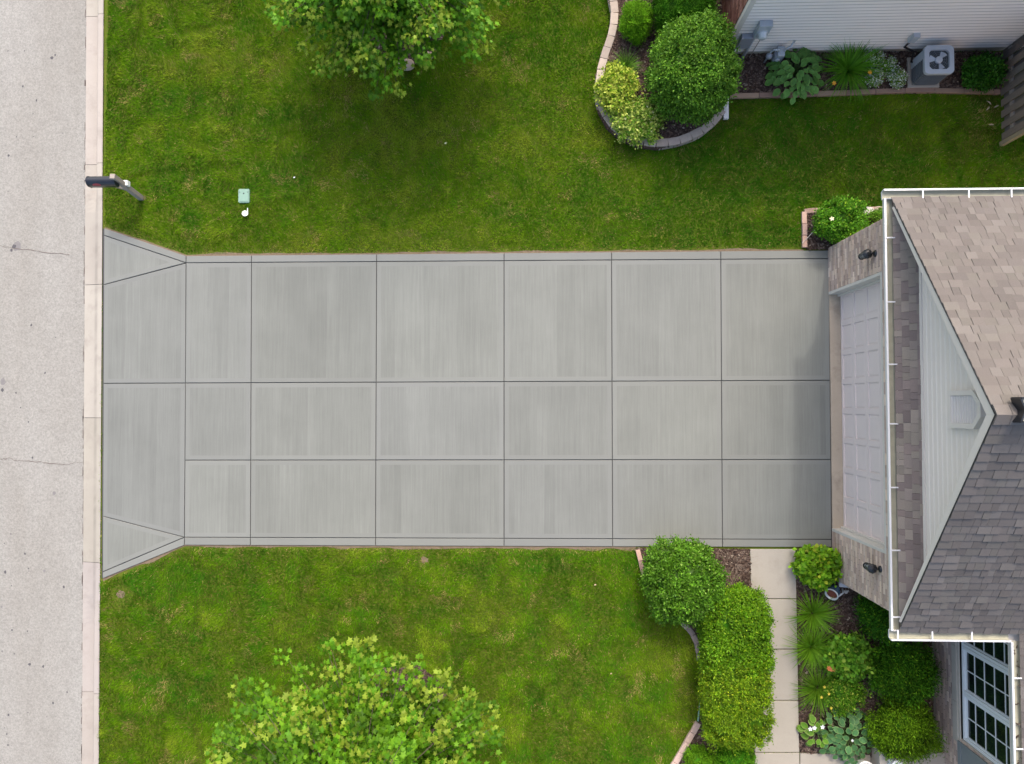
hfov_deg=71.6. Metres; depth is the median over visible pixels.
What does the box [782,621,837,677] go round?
daylily
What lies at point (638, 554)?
brick edging
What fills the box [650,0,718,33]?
yew hedge
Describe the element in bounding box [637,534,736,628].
holly
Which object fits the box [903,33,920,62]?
disconnect box
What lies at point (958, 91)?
brick edging
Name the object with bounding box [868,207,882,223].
euonymus
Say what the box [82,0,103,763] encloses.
kerb
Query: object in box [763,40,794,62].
gas meter
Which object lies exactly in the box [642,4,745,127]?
viburnum
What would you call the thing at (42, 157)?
road
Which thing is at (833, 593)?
glazed pot
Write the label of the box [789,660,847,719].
daylily
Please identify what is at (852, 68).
daylily
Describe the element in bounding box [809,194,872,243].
boxwood
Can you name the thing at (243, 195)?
valve box
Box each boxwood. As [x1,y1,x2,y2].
[618,0,653,48]
[680,742,715,763]
[714,739,757,763]
[788,544,843,592]
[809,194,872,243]
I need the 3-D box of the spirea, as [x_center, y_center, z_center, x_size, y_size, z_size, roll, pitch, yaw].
[6.665,6.287,14.155,0.937,0.538,0.917,0,88,2]
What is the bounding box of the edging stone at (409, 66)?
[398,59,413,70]
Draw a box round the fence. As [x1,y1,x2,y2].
[999,35,1023,145]
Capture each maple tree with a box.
[204,630,512,763]
[262,0,509,103]
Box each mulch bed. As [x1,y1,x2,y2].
[369,664,446,732]
[370,28,445,63]
[595,0,721,150]
[636,547,754,763]
[725,50,1002,94]
[796,549,933,757]
[806,213,874,250]
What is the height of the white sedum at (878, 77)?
0.355 m
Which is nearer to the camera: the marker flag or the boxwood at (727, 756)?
the boxwood at (727, 756)
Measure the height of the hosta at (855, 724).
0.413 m
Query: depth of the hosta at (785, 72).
14.57 m
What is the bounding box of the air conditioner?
[906,45,953,87]
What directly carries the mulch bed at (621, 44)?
on the lawn at (700, 242)
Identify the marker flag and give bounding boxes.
[242,208,247,215]
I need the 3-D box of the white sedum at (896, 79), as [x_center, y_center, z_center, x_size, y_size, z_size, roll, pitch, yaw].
[7.931,-6.259,14.600,0.460,0.360,0.493,0,88,2]
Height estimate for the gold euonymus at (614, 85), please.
0.668 m
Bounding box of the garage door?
[840,282,883,541]
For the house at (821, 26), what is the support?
on the lawn at (700, 242)
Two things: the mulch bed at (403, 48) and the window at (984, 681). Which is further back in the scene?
the mulch bed at (403, 48)
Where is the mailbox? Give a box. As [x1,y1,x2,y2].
[85,174,143,200]
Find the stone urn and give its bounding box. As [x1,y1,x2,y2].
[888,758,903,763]
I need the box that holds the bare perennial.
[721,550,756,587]
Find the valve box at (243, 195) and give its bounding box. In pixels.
[238,189,249,202]
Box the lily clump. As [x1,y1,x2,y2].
[611,46,644,76]
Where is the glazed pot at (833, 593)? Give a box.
[824,584,843,600]
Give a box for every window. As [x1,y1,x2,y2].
[961,642,1007,670]
[961,645,1008,722]
[962,692,1009,763]
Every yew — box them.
[851,594,905,651]
[860,693,948,763]
[861,640,947,709]
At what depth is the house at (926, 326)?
11.34 m
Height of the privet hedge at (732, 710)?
1.116 m
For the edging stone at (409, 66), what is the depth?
15.12 m
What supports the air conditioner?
on the mulch bed at (754, 71)
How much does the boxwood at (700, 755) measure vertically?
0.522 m
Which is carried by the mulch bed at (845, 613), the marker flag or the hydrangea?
the hydrangea
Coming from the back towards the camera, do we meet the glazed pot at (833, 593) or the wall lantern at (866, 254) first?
the glazed pot at (833, 593)
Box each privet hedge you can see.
[694,581,779,687]
[694,642,777,754]
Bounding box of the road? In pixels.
[0,0,86,763]
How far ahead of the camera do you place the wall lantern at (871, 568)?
12.48 m
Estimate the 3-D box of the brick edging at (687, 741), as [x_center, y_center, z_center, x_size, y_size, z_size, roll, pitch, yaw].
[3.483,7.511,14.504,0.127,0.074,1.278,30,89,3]
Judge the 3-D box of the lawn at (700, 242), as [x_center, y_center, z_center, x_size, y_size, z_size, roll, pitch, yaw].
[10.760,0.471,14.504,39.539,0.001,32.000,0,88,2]
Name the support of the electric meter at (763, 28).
attached to the house at (821, 26)
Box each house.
[722,0,1023,53]
[828,187,1023,763]
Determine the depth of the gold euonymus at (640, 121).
14.49 m
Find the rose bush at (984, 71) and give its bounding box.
[959,50,1007,93]
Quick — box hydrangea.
[814,630,875,683]
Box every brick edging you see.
[635,549,651,597]
[670,721,700,763]
[681,621,699,659]
[729,88,999,98]
[801,207,873,247]
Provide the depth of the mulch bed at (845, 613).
14.44 m
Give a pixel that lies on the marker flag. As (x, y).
(244, 212)
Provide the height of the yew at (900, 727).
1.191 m
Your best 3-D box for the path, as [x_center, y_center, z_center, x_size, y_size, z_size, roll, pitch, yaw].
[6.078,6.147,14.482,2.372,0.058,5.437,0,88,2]
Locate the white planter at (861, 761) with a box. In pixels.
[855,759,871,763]
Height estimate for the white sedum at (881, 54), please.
0.371 m
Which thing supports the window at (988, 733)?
in the house at (926, 326)
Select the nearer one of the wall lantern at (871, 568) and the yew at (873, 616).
the wall lantern at (871, 568)
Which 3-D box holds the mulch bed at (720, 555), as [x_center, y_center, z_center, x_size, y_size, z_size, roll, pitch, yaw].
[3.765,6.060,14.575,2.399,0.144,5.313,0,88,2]
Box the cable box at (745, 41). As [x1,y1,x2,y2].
[736,33,753,48]
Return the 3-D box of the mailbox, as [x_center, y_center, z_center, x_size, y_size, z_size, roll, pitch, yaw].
[-8.236,-4.037,14.793,0.690,1.233,0.224,0,88,2]
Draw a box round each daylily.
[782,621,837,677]
[783,588,843,639]
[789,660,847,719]
[816,40,890,105]
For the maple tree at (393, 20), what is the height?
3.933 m
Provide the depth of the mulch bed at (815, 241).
14.72 m
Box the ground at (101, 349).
[99,19,103,761]
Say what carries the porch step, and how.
on the lawn at (700, 242)
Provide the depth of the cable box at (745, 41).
14.13 m
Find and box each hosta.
[765,47,823,104]
[796,714,831,747]
[817,707,876,763]
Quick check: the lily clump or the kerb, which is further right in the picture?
the lily clump
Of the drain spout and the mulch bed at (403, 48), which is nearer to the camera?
the drain spout
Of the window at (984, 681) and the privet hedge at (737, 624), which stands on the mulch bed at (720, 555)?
the privet hedge at (737, 624)
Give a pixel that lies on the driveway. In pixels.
(620, 398)
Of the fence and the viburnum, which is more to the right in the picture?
the fence
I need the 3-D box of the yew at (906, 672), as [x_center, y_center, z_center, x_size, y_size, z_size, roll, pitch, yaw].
[7.711,5.657,13.828,1.504,1.134,1.476,27,89,3]
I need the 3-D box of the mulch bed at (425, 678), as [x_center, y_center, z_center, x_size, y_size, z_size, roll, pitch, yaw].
[-2.280,6.739,14.771,1.895,0.146,1.822,0,88,2]
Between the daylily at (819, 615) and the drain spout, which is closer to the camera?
the daylily at (819, 615)
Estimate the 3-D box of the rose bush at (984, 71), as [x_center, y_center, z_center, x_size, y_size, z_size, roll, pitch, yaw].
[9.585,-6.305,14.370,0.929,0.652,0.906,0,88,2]
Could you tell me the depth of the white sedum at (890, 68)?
14.58 m
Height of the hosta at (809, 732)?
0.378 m
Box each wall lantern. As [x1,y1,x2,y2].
[858,249,876,259]
[863,562,881,573]
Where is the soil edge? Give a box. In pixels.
[103,197,802,597]
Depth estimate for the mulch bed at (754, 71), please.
14.81 m
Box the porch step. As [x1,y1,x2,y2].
[871,744,944,763]
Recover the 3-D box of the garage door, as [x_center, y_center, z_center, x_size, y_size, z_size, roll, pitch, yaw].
[6.777,0.558,13.494,0.069,2.213,4.797,0,88,2]
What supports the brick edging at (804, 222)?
on the lawn at (700, 242)
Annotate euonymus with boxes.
[592,59,644,122]
[606,93,666,148]
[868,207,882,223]
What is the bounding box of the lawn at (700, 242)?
[100,0,1023,763]
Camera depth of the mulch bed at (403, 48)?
15.17 m
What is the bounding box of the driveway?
[102,228,831,577]
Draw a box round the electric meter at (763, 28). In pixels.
[741,20,772,58]
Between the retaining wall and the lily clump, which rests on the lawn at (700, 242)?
the retaining wall
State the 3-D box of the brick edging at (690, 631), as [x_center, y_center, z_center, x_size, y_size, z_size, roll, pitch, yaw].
[3.709,5.299,14.566,0.216,0.075,0.940,-25,87,1]
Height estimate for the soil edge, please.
0.001 m
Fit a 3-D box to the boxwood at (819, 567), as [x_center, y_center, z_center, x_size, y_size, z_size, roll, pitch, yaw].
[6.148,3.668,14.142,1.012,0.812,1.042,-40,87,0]
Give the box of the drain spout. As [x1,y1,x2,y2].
[723,99,728,119]
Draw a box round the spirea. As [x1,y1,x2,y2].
[822,674,871,718]
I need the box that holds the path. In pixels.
[750,549,870,763]
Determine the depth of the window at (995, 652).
12.54 m
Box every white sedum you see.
[861,47,885,68]
[862,68,884,88]
[877,55,899,80]
[886,66,908,89]
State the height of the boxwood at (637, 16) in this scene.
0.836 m
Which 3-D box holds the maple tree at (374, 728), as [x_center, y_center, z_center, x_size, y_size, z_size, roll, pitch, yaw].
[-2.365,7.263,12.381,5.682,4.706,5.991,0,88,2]

